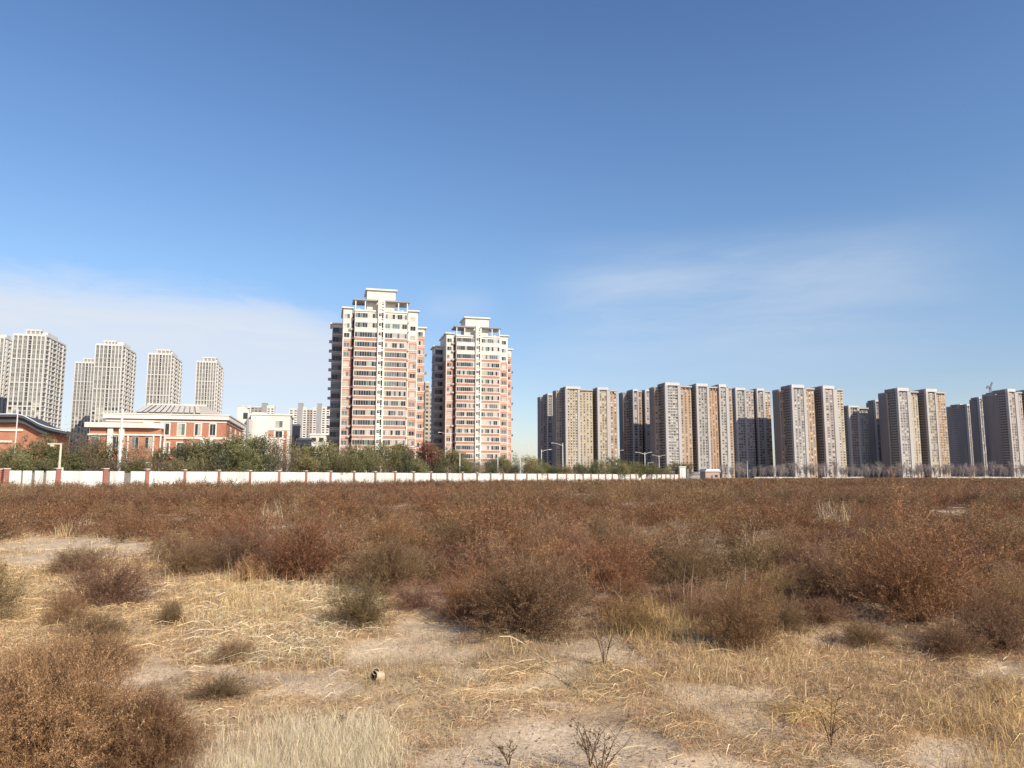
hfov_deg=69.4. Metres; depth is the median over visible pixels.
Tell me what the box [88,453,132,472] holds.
bush
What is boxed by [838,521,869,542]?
dry bush
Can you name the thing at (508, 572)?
dry bush
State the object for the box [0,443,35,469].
tree
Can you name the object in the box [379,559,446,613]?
dry bush
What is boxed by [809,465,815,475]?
bare tree
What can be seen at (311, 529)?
dry bush
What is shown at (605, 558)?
dry bush
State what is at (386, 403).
window
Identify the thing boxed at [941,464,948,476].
bare tree
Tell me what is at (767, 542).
dry bush
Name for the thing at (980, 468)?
bare tree
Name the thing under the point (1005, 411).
apartment building
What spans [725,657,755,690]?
broken stalk
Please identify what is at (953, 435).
apartment building
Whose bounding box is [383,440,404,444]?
window
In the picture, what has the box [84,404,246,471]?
school building
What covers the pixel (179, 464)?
bush
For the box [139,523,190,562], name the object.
dry bush
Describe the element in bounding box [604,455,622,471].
tree
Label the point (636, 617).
dry bush
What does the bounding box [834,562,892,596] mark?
dry bush
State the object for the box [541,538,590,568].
dry bush
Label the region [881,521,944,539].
dry bush
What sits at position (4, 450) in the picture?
tree
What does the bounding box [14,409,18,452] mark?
mast
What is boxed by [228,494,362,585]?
dry bush
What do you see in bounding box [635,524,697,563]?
dry bush
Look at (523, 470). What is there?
tree
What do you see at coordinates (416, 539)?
dry bush
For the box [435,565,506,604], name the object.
dry bush
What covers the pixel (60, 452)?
bracket pole
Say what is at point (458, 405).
window
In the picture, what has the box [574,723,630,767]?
dead weed
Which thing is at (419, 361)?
window
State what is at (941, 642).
dry bush
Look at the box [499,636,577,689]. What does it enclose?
bent stalk
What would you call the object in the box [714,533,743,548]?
dry bush
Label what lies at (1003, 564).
dry bush
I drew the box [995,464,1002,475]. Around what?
bare tree
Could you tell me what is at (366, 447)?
tree
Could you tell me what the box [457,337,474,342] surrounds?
window
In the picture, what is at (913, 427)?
apartment building
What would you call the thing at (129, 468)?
bush
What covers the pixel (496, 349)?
window
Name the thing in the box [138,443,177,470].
tree
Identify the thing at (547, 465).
tree
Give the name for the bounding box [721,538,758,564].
dry bush
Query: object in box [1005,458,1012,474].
bare tree
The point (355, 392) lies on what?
window
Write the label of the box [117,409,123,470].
mast
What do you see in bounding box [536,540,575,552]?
dry bush
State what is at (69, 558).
dry bush
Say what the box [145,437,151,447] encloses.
window
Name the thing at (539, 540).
dry bush
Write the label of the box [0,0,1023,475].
sky
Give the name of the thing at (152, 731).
dry bush
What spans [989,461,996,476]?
bare tree
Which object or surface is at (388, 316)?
window
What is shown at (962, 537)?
dry bush
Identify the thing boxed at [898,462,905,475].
bare tree
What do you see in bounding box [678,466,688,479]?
white gate pillar
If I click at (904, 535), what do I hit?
dry bush
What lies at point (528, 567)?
dry bush
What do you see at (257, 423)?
cream building
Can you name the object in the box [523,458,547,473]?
tree
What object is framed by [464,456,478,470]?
tree
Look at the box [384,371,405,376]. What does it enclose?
window
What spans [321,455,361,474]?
bush
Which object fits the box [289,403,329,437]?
apartment block
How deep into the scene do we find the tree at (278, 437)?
137.79 m
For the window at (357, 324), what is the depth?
232.06 m
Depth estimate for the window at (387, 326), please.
234.28 m
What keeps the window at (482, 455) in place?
in the apartment tower at (471, 403)
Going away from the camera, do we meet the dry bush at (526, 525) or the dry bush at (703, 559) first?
the dry bush at (703, 559)
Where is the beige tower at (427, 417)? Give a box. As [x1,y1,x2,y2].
[423,382,431,472]
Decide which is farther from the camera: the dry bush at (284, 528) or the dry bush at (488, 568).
the dry bush at (284, 528)
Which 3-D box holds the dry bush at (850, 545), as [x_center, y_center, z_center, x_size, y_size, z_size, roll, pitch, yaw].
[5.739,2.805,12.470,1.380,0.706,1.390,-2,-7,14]
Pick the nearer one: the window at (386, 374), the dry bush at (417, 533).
the dry bush at (417, 533)
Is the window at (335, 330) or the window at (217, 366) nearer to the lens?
the window at (335, 330)
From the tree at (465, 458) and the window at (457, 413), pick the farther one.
the window at (457, 413)
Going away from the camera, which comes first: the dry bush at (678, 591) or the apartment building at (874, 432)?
the dry bush at (678, 591)
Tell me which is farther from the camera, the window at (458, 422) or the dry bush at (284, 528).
the window at (458, 422)
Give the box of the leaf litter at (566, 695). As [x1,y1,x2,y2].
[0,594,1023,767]
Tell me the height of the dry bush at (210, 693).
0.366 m
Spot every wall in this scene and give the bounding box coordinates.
[0,468,678,487]
[938,477,1022,477]
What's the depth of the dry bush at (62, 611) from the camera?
7.97 m
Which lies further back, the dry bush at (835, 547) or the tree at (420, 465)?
the tree at (420, 465)
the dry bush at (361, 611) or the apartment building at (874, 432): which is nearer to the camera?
the dry bush at (361, 611)
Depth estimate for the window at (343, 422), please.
228.63 m
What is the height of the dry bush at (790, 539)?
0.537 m
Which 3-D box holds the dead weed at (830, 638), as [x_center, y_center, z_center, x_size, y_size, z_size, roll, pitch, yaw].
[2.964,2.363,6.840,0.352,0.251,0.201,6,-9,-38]
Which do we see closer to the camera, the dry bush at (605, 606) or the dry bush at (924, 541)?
the dry bush at (605, 606)
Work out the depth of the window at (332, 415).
235.48 m
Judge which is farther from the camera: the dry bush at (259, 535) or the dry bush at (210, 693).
the dry bush at (259, 535)
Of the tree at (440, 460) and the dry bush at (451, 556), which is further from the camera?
the tree at (440, 460)
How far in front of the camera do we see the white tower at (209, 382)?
609.76 m
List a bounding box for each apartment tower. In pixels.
[326,287,426,472]
[430,308,512,473]
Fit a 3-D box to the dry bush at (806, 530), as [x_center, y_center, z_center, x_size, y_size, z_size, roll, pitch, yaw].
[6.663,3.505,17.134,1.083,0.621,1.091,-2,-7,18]
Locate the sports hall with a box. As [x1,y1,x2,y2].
[0,413,80,474]
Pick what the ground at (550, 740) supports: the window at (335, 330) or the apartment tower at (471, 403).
the apartment tower at (471, 403)
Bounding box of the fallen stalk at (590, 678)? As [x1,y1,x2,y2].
[561,659,625,695]
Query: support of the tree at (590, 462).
on the ground at (550, 740)
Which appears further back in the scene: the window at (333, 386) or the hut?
the hut
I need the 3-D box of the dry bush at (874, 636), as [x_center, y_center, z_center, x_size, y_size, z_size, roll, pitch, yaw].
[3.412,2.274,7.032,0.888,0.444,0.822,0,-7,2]
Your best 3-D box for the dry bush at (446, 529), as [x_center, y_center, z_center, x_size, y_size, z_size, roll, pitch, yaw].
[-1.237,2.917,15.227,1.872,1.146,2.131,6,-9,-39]
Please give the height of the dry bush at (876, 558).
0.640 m
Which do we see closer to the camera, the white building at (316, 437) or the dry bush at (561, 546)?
the dry bush at (561, 546)
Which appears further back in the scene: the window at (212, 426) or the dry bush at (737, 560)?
the window at (212, 426)
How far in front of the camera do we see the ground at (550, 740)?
5.81 m
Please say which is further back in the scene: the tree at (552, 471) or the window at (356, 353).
the window at (356, 353)
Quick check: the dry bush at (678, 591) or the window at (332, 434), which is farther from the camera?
the window at (332, 434)
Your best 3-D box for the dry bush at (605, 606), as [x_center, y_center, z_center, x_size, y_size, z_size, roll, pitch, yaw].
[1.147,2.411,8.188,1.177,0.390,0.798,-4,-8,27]
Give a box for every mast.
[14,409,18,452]
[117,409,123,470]
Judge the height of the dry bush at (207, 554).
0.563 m
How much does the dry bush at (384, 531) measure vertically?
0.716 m
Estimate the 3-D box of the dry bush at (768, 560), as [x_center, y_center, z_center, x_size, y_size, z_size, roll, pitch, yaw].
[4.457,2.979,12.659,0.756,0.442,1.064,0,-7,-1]
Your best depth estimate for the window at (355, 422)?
228.29 m
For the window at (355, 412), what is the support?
in the apartment tower at (376, 379)
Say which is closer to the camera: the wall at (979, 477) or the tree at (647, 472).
the tree at (647, 472)
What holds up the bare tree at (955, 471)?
on the ground at (550, 740)
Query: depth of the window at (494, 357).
275.71 m
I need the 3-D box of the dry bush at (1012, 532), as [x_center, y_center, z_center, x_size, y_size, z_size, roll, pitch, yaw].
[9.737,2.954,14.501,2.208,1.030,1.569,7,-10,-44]
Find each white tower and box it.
[0,333,11,412]
[6,329,66,428]
[68,358,93,470]
[88,340,136,442]
[145,349,182,405]
[194,357,223,414]
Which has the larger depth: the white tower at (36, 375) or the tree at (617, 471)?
the white tower at (36, 375)
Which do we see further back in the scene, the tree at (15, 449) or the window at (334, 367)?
the window at (334, 367)
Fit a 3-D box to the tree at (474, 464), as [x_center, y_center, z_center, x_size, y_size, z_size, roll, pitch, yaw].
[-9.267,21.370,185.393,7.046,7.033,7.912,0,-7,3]
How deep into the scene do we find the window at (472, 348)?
273.80 m
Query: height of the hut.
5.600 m
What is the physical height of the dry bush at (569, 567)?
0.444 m
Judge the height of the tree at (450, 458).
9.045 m
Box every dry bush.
[0,517,66,622]
[0,564,10,578]
[0,586,195,767]
[4,620,170,682]
[23,572,100,629]
[24,526,128,576]
[35,508,208,611]
[38,595,153,642]
[77,665,218,767]
[136,511,237,578]
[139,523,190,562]
[152,586,191,625]
[161,647,271,707]
[162,501,287,565]
[162,521,220,562]
[177,497,314,576]
[187,542,223,565]
[204,624,268,664]
[224,544,270,582]
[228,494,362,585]
[243,522,273,545]
[257,518,306,542]
[261,551,293,577]
[273,502,333,537]
[273,531,304,550]
[274,513,342,550]
[275,520,393,577]
[282,515,383,563]
[313,537,430,631]
[319,527,439,589]
[324,506,455,597]
[330,530,365,547]
[355,511,428,551]
[356,520,423,543]
[377,528,463,553]
[378,539,423,560]
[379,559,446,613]
[394,541,434,571]
[399,523,446,549]
[402,535,430,577]
[410,557,520,628]
[412,548,456,588]
[414,499,492,551]
[418,525,469,577]
[418,543,460,562]
[419,491,544,559]
[421,574,463,596]
[430,557,486,588]
[431,483,645,646]
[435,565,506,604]
[436,571,490,596]
[438,512,486,542]
[450,546,471,573]
[452,519,526,573]
[453,556,527,580]
[463,523,542,569]
[465,557,562,596]
[486,513,534,552]
[492,537,555,586]
[510,512,537,538]
[519,516,582,549]
[521,503,698,593]
[525,533,558,551]
[529,545,562,565]
[531,554,604,609]
[534,534,571,559]
[535,563,574,583]
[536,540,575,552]
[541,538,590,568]
[543,555,586,581]
[554,485,682,558]
[557,522,586,544]
[565,527,590,550]
[568,508,622,539]
[572,588,670,621]
[575,560,669,608]
[577,525,674,581]
[577,572,681,640]
[588,524,619,542]
[628,511,739,585]
[632,527,742,597]
[632,570,759,610]
[633,530,673,578]
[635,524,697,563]
[645,559,764,628]
[668,552,810,658]
[676,546,723,573]
[685,536,727,562]
[702,579,764,622]
[703,513,783,583]
[707,560,759,594]
[713,545,763,574]
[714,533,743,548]
[720,576,800,606]
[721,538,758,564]
[721,557,783,612]
[722,559,776,589]
[725,541,767,566]
[737,535,798,554]
[743,529,794,560]
[744,569,824,635]
[754,562,809,599]
[756,547,779,568]
[760,535,809,575]
[761,509,892,609]
[763,533,810,548]
[763,588,883,628]
[765,525,841,545]
[770,522,846,578]
[770,555,812,585]
[773,532,824,562]
[774,523,823,540]
[789,465,1023,635]
[798,533,839,566]
[806,530,875,567]
[812,524,879,553]
[814,558,879,581]
[815,531,897,570]
[821,595,918,650]
[831,553,859,577]
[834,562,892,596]
[836,578,884,603]
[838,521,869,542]
[838,539,920,581]
[861,522,926,551]
[873,507,1020,575]
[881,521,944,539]
[885,505,956,547]
[885,520,1022,584]
[891,605,1022,665]
[895,525,988,562]
[895,551,992,605]
[914,514,1023,568]
[915,513,978,559]
[931,541,1023,661]
[940,579,993,612]
[943,518,1004,542]
[944,565,1012,593]
[953,546,1023,618]
[964,560,1021,599]
[974,509,1023,552]
[975,552,1023,576]
[978,511,1023,542]
[982,538,1023,574]
[984,498,1023,534]
[989,560,1023,589]
[991,559,1023,585]
[1006,506,1023,544]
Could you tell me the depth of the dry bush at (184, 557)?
11.87 m
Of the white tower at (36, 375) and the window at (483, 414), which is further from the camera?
the white tower at (36, 375)
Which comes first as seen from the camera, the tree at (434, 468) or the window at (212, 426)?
the tree at (434, 468)
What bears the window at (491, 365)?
in the apartment tower at (471, 403)
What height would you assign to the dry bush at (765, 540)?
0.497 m
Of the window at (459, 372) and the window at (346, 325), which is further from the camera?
the window at (459, 372)
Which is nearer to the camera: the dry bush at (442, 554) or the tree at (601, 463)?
the dry bush at (442, 554)
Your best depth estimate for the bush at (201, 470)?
118.98 m
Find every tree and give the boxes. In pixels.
[0,443,22,472]
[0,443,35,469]
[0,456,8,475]
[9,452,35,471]
[10,432,77,470]
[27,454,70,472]
[31,443,71,464]
[39,450,98,470]
[53,416,113,470]
[67,435,130,470]
[74,444,112,470]
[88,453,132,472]
[104,439,143,468]
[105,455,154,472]
[112,438,159,470]
[136,452,186,471]
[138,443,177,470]
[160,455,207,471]
[168,441,205,471]
[175,434,214,471]
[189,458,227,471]
[198,438,241,471]
[205,445,245,471]
[208,429,259,471]
[229,449,264,471]
[247,431,274,471]
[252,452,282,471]
[259,429,299,471]
[259,432,312,471]
[273,446,305,471]
[288,444,315,471]
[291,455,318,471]
[296,439,342,470]
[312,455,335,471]
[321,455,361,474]
[329,442,370,472]
[339,441,378,471]
[340,435,390,472]
[340,453,366,472]
[358,450,386,472]
[364,441,402,472]
[376,457,402,472]
[384,442,418,472]
[391,448,415,472]
[393,440,444,471]
[408,456,430,472]
[419,448,443,472]
[420,443,452,472]
[437,446,462,472]
[439,459,459,472]
[447,449,468,472]
[452,459,482,475]
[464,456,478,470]
[467,457,485,472]
[474,464,490,472]
[480,457,510,471]
[482,462,500,473]
[489,454,513,473]
[496,464,515,473]
[508,453,530,471]
[508,465,521,473]
[521,454,541,473]
[521,460,535,473]
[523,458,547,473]
[527,465,547,477]
[539,462,552,473]
[546,467,562,473]
[552,460,570,472]
[558,466,573,473]
[568,467,587,474]
[569,463,585,473]
[571,456,600,473]
[575,465,595,473]
[587,461,598,473]
[591,459,612,473]
[596,465,610,475]
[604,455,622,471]
[605,466,628,478]
[617,463,630,474]
[621,460,638,473]
[629,461,646,473]
[629,466,643,478]
[638,467,655,477]
[645,466,660,474]
[648,463,657,473]
[656,468,663,474]
[662,466,672,473]
[664,461,682,474]
[681,462,694,474]
[723,465,727,475]
[735,462,742,475]
[777,464,784,475]
[788,462,795,474]
[794,462,799,473]
[803,464,809,477]
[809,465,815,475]
[816,464,820,477]
[822,460,829,473]
[830,461,840,474]
[842,465,849,476]
[875,461,884,476]
[891,465,899,475]
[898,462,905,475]
[917,464,923,475]
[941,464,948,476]
[951,466,958,475]
[962,463,969,476]
[977,462,982,474]
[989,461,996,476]
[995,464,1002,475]
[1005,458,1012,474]
[1019,464,1023,476]
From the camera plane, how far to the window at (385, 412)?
230.81 m
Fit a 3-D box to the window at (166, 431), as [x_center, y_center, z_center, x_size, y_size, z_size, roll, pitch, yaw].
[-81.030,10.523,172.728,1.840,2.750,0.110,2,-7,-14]
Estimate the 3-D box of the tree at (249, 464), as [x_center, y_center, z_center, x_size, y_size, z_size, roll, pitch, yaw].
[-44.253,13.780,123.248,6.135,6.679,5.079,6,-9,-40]
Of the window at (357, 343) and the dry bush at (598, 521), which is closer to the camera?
the dry bush at (598, 521)
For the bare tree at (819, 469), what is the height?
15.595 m
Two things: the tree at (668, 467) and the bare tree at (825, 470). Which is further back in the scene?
the bare tree at (825, 470)
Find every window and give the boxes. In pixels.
[0,340,11,411]
[8,338,64,427]
[70,417,89,457]
[91,348,134,421]
[113,437,117,447]
[131,437,138,447]
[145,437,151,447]
[162,423,169,434]
[170,357,180,403]
[178,423,184,434]
[195,424,200,434]
[210,424,215,435]
[215,366,221,413]
[275,431,281,437]
[276,421,282,427]
[330,412,339,417]
[330,422,338,427]
[330,432,338,436]
[330,441,338,446]
[331,384,339,388]
[331,393,339,398]
[331,403,339,407]
[332,346,340,351]
[332,355,340,360]
[332,365,340,369]
[332,374,340,379]
[333,327,341,332]
[333,337,341,341]
[341,420,346,424]
[341,430,346,434]
[342,391,347,395]
[343,352,348,356]
[344,323,349,327]
[352,430,374,434]
[352,440,374,444]
[353,390,375,395]
[353,400,375,405]
[353,410,374,414]
[353,420,374,424]
[354,351,376,356]
[354,361,375,366]
[354,370,375,375]
[354,380,375,385]
[355,312,376,318]
[355,322,376,327]
[355,332,376,337]
[355,341,376,346]
[383,410,404,415]
[383,420,404,425]
[383,430,404,435]
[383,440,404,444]
[384,362,405,367]
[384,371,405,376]
[384,381,405,386]
[384,391,405,396]
[384,401,405,405]
[385,314,406,319]
[385,323,406,329]
[385,333,406,338]
[385,343,406,348]
[385,352,405,357]
[409,383,414,387]
[410,326,415,330]
[417,359,422,363]
[434,414,441,418]
[434,422,441,426]
[434,430,441,434]
[434,438,441,442]
[435,350,442,353]
[435,357,442,361]
[435,365,442,369]
[456,395,474,399]
[456,403,474,407]
[456,412,474,415]
[456,420,474,424]
[456,428,473,432]
[456,437,473,441]
[456,445,473,449]
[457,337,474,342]
[457,346,474,350]
[457,354,474,358]
[457,362,474,366]
[457,370,474,374]
[457,378,474,382]
[457,387,474,391]
[481,371,498,375]
[481,379,498,383]
[481,387,498,391]
[481,396,498,400]
[481,404,498,408]
[481,412,498,416]
[481,421,498,424]
[481,429,498,433]
[481,437,498,441]
[481,446,498,449]
[481,454,498,457]
[482,339,498,343]
[482,347,498,351]
[482,355,498,359]
[482,363,498,367]
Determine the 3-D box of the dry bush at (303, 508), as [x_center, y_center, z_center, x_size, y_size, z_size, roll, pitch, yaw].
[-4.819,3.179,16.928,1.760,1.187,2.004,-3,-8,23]
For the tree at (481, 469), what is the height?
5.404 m
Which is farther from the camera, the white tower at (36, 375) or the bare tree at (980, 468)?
the bare tree at (980, 468)
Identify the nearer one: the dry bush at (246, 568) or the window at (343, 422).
the dry bush at (246, 568)
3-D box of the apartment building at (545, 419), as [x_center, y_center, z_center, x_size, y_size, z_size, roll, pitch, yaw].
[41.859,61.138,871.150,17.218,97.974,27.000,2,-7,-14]
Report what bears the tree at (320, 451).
on the ground at (550, 740)
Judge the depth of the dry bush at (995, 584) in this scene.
9.36 m
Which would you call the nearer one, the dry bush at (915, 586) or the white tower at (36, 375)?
the dry bush at (915, 586)
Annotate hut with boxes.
[699,469,720,478]
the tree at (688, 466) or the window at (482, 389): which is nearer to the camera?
the window at (482, 389)
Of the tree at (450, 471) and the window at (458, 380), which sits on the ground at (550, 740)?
the tree at (450, 471)
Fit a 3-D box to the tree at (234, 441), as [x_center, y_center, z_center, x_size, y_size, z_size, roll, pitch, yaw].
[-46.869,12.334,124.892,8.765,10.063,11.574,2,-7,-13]
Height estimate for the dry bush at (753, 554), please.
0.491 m
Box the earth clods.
[129,641,1023,767]
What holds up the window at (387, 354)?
in the apartment tower at (376, 379)
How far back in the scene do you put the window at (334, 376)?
237.07 m
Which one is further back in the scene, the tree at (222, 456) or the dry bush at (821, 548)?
the tree at (222, 456)
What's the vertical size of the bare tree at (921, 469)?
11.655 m
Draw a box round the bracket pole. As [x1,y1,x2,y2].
[47,443,61,467]
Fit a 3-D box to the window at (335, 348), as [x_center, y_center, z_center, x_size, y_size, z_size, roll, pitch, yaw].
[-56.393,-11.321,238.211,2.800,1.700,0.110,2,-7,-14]
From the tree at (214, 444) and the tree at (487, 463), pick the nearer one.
the tree at (214, 444)
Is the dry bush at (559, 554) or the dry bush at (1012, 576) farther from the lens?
the dry bush at (559, 554)
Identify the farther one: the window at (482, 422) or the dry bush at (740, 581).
the window at (482, 422)
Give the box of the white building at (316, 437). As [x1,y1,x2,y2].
[310,433,328,469]
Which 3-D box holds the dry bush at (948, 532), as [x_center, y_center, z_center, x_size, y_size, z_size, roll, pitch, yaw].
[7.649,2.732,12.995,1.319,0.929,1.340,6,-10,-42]
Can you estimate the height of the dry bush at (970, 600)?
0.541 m
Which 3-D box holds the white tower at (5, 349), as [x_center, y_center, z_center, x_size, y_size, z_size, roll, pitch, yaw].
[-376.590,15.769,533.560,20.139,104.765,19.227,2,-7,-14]
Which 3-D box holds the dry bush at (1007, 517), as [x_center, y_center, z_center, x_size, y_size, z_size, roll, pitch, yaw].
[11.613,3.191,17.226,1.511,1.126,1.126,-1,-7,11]
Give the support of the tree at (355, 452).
on the ground at (550, 740)
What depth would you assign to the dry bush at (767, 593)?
9.02 m
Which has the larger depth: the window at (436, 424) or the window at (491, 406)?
the window at (436, 424)
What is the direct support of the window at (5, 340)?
in the white tower at (5, 349)
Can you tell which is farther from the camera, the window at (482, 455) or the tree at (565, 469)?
the window at (482, 455)
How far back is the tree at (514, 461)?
199.75 m
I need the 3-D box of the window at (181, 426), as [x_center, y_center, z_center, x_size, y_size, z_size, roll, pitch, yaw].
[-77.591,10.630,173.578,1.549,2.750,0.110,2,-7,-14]
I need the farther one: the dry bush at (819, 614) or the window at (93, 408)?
the window at (93, 408)
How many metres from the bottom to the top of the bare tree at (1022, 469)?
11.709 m
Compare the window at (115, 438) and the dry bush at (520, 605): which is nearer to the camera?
the dry bush at (520, 605)
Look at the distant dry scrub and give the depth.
34.77 m
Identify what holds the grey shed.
on the ground at (550, 740)
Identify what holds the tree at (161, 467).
on the ground at (550, 740)
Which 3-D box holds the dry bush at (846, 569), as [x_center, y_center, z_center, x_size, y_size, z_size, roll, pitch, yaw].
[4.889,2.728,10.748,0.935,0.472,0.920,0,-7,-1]
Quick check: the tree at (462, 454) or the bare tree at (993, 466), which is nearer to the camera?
the tree at (462, 454)
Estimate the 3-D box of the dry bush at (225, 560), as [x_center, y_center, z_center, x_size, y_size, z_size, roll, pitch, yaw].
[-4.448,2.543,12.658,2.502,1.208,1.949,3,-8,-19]
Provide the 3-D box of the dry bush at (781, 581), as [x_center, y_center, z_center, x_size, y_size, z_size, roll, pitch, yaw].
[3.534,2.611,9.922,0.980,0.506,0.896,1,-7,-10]
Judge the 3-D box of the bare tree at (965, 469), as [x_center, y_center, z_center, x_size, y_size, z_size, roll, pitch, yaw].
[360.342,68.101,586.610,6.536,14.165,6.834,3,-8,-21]
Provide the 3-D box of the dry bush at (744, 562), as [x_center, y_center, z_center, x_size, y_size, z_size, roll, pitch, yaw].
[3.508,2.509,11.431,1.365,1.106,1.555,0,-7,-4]
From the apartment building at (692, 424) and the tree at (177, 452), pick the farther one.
the apartment building at (692, 424)
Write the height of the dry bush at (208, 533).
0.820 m
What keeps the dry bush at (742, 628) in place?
on the ground at (550, 740)
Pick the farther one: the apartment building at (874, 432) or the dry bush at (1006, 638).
the apartment building at (874, 432)
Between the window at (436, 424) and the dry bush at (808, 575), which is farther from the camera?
the window at (436, 424)
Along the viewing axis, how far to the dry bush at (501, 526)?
13.07 m
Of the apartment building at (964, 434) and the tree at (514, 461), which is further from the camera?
the apartment building at (964, 434)
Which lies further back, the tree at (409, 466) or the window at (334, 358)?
the window at (334, 358)
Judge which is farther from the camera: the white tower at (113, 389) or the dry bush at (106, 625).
the white tower at (113, 389)
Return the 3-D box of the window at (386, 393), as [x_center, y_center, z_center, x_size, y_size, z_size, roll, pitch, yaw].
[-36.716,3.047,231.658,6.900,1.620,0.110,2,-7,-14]
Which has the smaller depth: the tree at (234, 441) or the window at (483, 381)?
the tree at (234, 441)
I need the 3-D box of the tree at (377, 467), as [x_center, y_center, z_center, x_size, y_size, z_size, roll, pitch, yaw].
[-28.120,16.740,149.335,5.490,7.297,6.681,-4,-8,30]
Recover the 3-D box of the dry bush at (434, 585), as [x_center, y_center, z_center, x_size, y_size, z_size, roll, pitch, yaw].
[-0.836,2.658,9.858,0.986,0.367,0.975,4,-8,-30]
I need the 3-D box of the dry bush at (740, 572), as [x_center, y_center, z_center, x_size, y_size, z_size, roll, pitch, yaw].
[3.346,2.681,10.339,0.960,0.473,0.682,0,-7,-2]
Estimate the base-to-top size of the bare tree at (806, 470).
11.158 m
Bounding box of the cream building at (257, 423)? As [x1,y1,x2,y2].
[237,406,293,470]
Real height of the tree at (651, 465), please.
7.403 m
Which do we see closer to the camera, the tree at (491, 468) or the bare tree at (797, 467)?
the tree at (491, 468)
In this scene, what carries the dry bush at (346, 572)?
on the ground at (550, 740)
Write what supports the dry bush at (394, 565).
on the ground at (550, 740)
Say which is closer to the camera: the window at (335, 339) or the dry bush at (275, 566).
the dry bush at (275, 566)
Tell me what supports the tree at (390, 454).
on the ground at (550, 740)
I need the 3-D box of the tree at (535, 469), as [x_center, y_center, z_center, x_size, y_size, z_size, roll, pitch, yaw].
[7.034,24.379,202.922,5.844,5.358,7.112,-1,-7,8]
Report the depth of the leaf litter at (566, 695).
5.36 m
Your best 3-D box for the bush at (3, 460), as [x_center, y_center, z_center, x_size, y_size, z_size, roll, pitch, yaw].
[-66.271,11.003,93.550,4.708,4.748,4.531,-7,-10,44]
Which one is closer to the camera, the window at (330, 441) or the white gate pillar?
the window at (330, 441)
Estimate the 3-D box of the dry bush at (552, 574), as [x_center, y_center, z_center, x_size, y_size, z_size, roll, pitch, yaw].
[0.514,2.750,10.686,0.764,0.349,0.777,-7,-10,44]
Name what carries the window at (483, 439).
in the apartment tower at (471, 403)
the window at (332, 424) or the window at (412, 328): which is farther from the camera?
the window at (412, 328)
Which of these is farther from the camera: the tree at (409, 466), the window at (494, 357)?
the window at (494, 357)
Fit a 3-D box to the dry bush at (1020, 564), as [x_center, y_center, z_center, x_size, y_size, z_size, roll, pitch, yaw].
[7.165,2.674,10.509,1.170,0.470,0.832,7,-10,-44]
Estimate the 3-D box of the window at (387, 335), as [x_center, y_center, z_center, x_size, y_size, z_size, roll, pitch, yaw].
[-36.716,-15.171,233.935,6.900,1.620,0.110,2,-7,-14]
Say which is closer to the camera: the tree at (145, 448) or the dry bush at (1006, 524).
the dry bush at (1006, 524)
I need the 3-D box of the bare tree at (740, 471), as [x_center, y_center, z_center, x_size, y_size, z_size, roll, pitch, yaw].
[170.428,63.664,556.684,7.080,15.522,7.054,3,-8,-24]
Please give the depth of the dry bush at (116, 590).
9.15 m
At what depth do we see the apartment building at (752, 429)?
852.46 m
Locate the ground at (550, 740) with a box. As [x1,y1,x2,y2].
[0,478,1023,767]
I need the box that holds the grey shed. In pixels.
[689,472,699,478]
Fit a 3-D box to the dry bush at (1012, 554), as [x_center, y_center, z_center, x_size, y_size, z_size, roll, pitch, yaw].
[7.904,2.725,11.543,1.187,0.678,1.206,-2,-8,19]
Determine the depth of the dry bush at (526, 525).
16.93 m
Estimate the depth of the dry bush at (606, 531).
13.51 m
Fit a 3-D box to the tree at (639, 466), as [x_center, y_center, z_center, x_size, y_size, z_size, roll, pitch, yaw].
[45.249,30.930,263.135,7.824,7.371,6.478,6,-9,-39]
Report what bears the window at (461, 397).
in the apartment tower at (471, 403)
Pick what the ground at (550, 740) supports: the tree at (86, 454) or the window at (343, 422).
the tree at (86, 454)
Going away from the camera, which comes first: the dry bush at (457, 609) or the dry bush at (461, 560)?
the dry bush at (457, 609)
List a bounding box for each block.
[242,403,274,459]
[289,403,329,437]
[291,424,311,469]
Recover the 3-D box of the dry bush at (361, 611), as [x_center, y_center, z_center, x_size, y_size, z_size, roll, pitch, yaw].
[-1.471,2.100,7.952,1.306,0.992,1.081,2,-7,-15]
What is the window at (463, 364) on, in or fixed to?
in the apartment tower at (471, 403)
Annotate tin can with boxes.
[370,668,384,680]
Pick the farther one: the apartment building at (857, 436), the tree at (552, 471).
the apartment building at (857, 436)
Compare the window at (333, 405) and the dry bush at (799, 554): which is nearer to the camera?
the dry bush at (799, 554)
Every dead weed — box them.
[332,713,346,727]
[489,735,516,766]
[572,717,606,766]
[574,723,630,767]
[581,608,619,665]
[810,684,852,749]
[813,623,840,650]
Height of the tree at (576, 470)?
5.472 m
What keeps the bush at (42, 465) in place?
on the ground at (550, 740)
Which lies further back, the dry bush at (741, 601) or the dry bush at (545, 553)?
the dry bush at (545, 553)
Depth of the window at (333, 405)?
235.94 m
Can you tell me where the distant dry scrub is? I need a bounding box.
[0,475,1023,545]
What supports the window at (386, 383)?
in the apartment tower at (376, 379)
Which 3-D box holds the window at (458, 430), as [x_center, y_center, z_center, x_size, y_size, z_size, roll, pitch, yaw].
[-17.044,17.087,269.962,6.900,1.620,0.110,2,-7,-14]
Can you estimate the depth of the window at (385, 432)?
230.19 m
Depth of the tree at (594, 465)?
229.80 m

